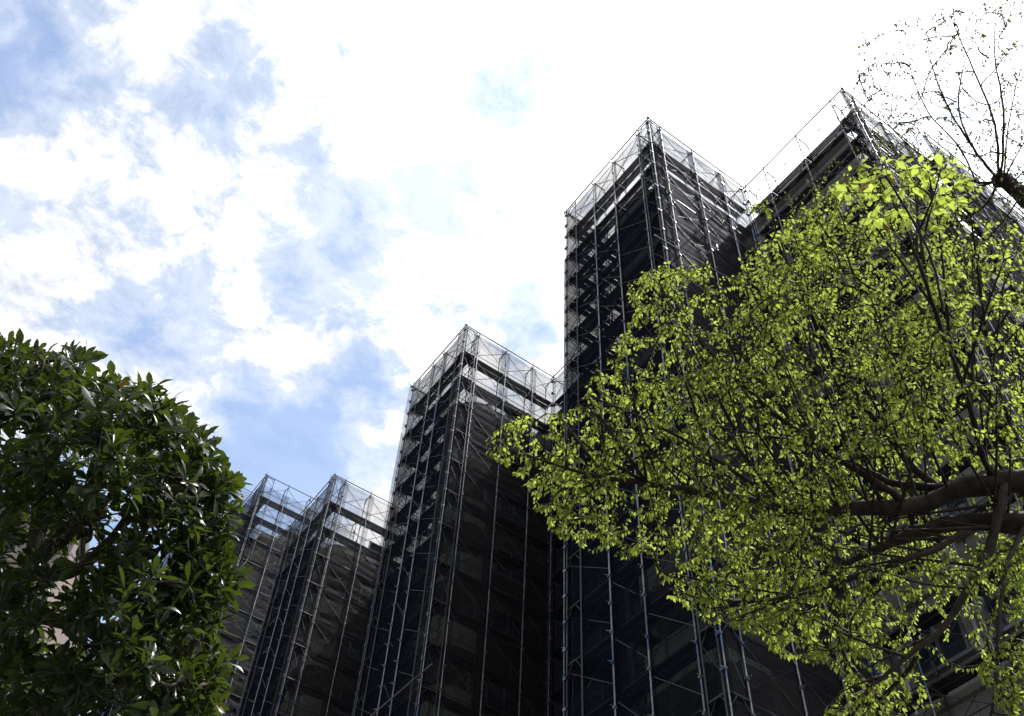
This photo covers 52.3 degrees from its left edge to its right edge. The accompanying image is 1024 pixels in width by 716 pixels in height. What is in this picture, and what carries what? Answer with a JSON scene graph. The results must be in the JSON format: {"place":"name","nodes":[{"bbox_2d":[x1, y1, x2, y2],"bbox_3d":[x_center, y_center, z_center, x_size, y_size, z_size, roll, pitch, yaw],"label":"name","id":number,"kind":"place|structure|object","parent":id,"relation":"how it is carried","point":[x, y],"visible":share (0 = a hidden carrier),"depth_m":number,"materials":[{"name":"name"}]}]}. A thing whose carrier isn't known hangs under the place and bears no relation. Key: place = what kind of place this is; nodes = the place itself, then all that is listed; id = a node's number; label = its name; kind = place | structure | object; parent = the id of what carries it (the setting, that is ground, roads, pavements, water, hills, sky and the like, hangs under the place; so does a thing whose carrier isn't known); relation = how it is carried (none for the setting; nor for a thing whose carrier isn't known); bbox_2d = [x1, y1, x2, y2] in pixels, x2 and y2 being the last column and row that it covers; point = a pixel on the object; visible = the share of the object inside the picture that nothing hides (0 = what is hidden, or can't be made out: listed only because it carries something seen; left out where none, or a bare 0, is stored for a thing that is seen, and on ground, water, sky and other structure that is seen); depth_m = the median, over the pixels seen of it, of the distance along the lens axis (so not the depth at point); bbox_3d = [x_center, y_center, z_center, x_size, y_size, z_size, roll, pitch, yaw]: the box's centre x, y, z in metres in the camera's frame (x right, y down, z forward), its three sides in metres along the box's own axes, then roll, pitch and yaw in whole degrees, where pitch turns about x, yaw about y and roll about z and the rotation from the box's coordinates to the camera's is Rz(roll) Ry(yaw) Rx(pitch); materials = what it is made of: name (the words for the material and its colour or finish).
{"place":"outdoors","nodes":[
{"label":"outdoors","id":0,"kind":"place"},
{"bbox_2d":[6,508,88,693],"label":"apartment tower","id":1,"kind":"structure","parent":0,"point":[60,637],"depth_m":48.51,"materials":[{"name":"tile"}]},
{"bbox_2d":[0,0,1023,715],"label":"sky","id":2,"kind":"structure","parent":0,"point":[283,213],"materials":[{"name":"white"}]},
{"bbox_2d":[279,133,1023,715],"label":"apartment building","id":3,"kind":"structure","parent":0,"point":[959,653],"depth_m":34.63,"materials":[{"name":"grey tile"}]},
{"bbox_2d":[328,635,336,646],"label":"window","id":4,"kind":"structure","parent":3,"relation":"in","point":[333,639],"depth_m":49.01,"materials":[{"name":"black glass"}]},
{"bbox_2d":[334,687,356,715],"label":"window","id":5,"kind":"structure","parent":3,"relation":"in","point":[343,695],"depth_m":46.58,"materials":[{"name":"black glass"}]},
{"bbox_2d":[345,634,364,663],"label":"window","id":6,"kind":"structure","parent":3,"relation":"in","point":[355,647],"depth_m":48.58,"materials":[{"name":"black glass"}]},
{"bbox_2d":[357,586,373,608],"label":"window","id":7,"kind":"structure","parent":3,"relation":"in","point":[369,593],"depth_m":51.04,"materials":[{"name":"grey glass"}]},
{"bbox_2d":[365,541,383,565],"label":"window","id":8,"kind":"structure","parent":3,"relation":"in","point":[371,546],"depth_m":53.50,"materials":[{"name":"grey glass"}]},
{"bbox_2d":[452,672,471,692],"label":"window","id":9,"kind":"structure","parent":3,"relation":"in","point":[460,685],"depth_m":35.71,"materials":[{"name":"black glass"}]},
{"bbox_2d":[465,603,476,616],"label":"window","id":10,"kind":"structure","parent":3,"relation":"in","point":[470,609],"depth_m":37.96,"materials":[{"name":"black glass"}]},
{"bbox_2d":[477,490,486,502],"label":"window","id":11,"kind":"structure","parent":3,"relation":"in","point":[481,496],"depth_m":42.44,"materials":[{"name":"black glass"}]},
{"bbox_2d":[482,681,521,715],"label":"window","id":12,"kind":"structure","parent":3,"relation":"in","point":[489,706],"depth_m":35.30,"materials":[{"name":"black glass"}]},
{"bbox_2d":[490,608,524,643],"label":"window","id":13,"kind":"structure","parent":3,"relation":"in","point":[495,612],"depth_m":38.16,"materials":[{"name":"black glass"}]},
{"bbox_2d":[494,548,527,583],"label":"window","id":14,"kind":"structure","parent":3,"relation":"in","point":[503,553],"depth_m":40.07,"materials":[{"name":"black glass"}]},
{"bbox_2d":[497,497,530,531],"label":"window","id":15,"kind":"structure","parent":3,"relation":"in","point":[514,514],"depth_m":42.31,"materials":[{"name":"black glass"}]},
{"bbox_2d":[506,401,533,435],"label":"window","id":16,"kind":"structure","parent":3,"relation":"in","point":[506,401],"depth_m":47.46,"materials":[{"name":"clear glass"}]},
{"bbox_2d":[787,232,818,261],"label":"window","id":17,"kind":"structure","parent":3,"relation":"in","point":[793,255],"depth_m":38.38,"materials":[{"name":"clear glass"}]},
{"bbox_2d":[803,273,841,318],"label":"window","id":18,"kind":"structure","parent":3,"relation":"in","point":[823,302],"depth_m":35.42,"materials":[{"name":"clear glass"}]},
{"bbox_2d":[815,316,861,372],"bbox_3d":[10.422,-0.479,33.489,0.160,1.370,1.660,31,-57,-20],"label":"window","id":19,"kind":"structure","parent":3,"relation":"in","point":[847,328],"depth_m":33.74,"materials":[{"name":"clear glass"}]},
{"bbox_2d":[830,190,860,223],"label":"window","id":20,"kind":"structure","parent":3,"relation":"in","point":[845,206],"depth_m":36.98,"materials":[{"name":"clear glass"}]},
{"bbox_2d":[834,377,879,428],"bbox_3d":[10.302,1.307,31.208,0.160,1.370,1.660,31,-57,-20],"label":"window","id":21,"kind":"structure","parent":3,"relation":"in","point":[876,397],"depth_m":31.08,"materials":[{"name":"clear glass"}]},
{"bbox_2d":[848,238,887,277],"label":"window","id":22,"kind":"structure","parent":3,"relation":"in","point":[873,255],"depth_m":34.21,"materials":[{"name":"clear glass"}]},
{"bbox_2d":[859,441,906,497],"bbox_3d":[10.183,3.094,28.927,0.160,1.370,1.660,31,-57,-20],"label":"window","id":23,"kind":"structure","parent":3,"relation":"in","point":[886,474],"depth_m":28.73,"materials":[{"name":"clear glass"}]},
{"bbox_2d":[864,279,908,324],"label":"window","id":24,"kind":"structure","parent":3,"relation":"in","point":[889,286],"depth_m":32.62,"materials":[{"name":"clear glass"}]},
{"bbox_2d":[881,516,937,585],"bbox_3d":[10.063,4.881,26.646,0.160,1.370,1.660,31,-57,-20],"label":"window","id":25,"kind":"structure","parent":3,"relation":"in","point":[916,522],"depth_m":26.84,"materials":[{"name":"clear glass"}]},
{"bbox_2d":[889,339,932,386],"bbox_3d":[11.500,0.029,30.143,0.160,1.370,1.460,31,-57,-20],"label":"window","id":26,"kind":"structure","parent":3,"relation":"in","point":[909,357],"depth_m":30.09,"materials":[{"name":"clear glass"}]},
{"bbox_2d":[907,613,976,684],"bbox_3d":[9.944,6.668,24.365,0.160,1.370,1.660,31,-57,-20],"label":"window","id":27,"kind":"structure","parent":3,"relation":"in","point":[963,649],"depth_m":24.11,"materials":[{"name":"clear glass"}]},
{"bbox_2d":[919,395,966,459],"bbox_3d":[11.381,1.816,27.862,0.160,1.370,1.460,31,-57,-20],"label":"window","id":28,"kind":"structure","parent":3,"relation":"in","point":[946,441],"depth_m":27.63,"materials":[{"name":"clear glass"}]},
{"bbox_2d":[944,470,1005,542],"bbox_3d":[11.261,3.603,25.582,0.160,1.370,1.460,31,-57,-20],"label":"window","id":29,"kind":"structure","parent":3,"relation":"in","point":[965,502],"depth_m":25.75,"materials":[{"name":"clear glass"}]},
{"bbox_2d":[978,571,1023,640],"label":"window","id":30,"kind":"structure","parent":3,"relation":"in","point":[1006,627],"depth_m":23.31,"materials":[{"name":"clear glass"}]},
{"label":"ground","id":31,"kind":"structure","parent":0,"visible":0},
{"bbox_2d":[0,328,255,715],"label":"tree","id":32,"kind":"object","parent":31,"relation":"on","point":[66,507],"visible":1,"depth_m":4.44,"materials":[{"name":"green plant"}]},
{"bbox_2d":[95,472,356,715],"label":"scaffold","id":33,"kind":"object","parent":31,"relation":"on","point":[252,505],"visible":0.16,"depth_m":63.30,"materials":[{"name":"grey metal"}]},
{"bbox_2d":[171,529,289,715],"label":"apartment building","id":34,"kind":"structure","parent":31,"relation":"on","point":[232,708],"depth_m":60.87,"materials":[{"name":"grey"}]},
{"bbox_2d":[190,635,213,660],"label":"window","id":35,"kind":"structure","parent":34,"relation":"in","point":[192,635],"depth_m":58.06,"materials":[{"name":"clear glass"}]},
{"bbox_2d":[230,703,239,715],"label":"window","id":36,"kind":"structure","parent":34,"relation":"in","point":[233,710],"depth_m":56.82,"materials":[{"name":"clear glass"}]},
{"bbox_2d":[239,659,251,681],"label":"window","id":37,"kind":"structure","parent":34,"relation":"in","point":[245,665],"depth_m":58.65,"materials":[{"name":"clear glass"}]},
{"bbox_2d":[251,617,261,638],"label":"window","id":38,"kind":"structure","parent":34,"relation":"in","point":[254,636],"depth_m":60.91,"materials":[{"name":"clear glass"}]},
{"bbox_2d":[265,578,274,594],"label":"window","id":39,"kind":"structure","parent":34,"relation":"in","point":[266,592],"depth_m":63.53,"materials":[{"name":"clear glass"}]},
{"bbox_2d":[236,472,388,715],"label":"scaffold","id":40,"kind":"object","parent":31,"relation":"on","point":[279,649],"visible":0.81,"depth_m":49.04,"materials":[{"name":"grey metal"}]},
{"bbox_2d":[349,323,555,715],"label":"scaffold","id":41,"kind":"object","parent":31,"relation":"on","point":[400,646],"visible":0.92,"depth_m":39.09,"materials":[{"name":"grey metal"}]},
{"bbox_2d":[545,366,563,715],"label":"scaffold","id":42,"kind":"object","parent":31,"relation":"on","point":[555,662],"visible":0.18,"depth_m":38.56,"materials":[{"name":"grey metal"}]},
{"bbox_2d":[561,116,885,715],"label":"scaffold","id":43,"kind":"object","parent":31,"relation":"on","point":[636,642],"visible":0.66,"depth_m":27.87,"materials":[{"name":"grey metal"}]},
{"bbox_2d":[486,0,1023,715],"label":"tree","id":44,"kind":"object","parent":31,"relation":"on","point":[996,484],"visible":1,"depth_m":4.32,"materials":[{"name":"green plant"}]},
{"bbox_2d":[743,86,1023,715],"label":"scaffold","id":45,"kind":"object","parent":31,"relation":"on","point":[926,620],"visible":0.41,"depth_m":32.69,"materials":[{"name":"grey metal"}]}
]}

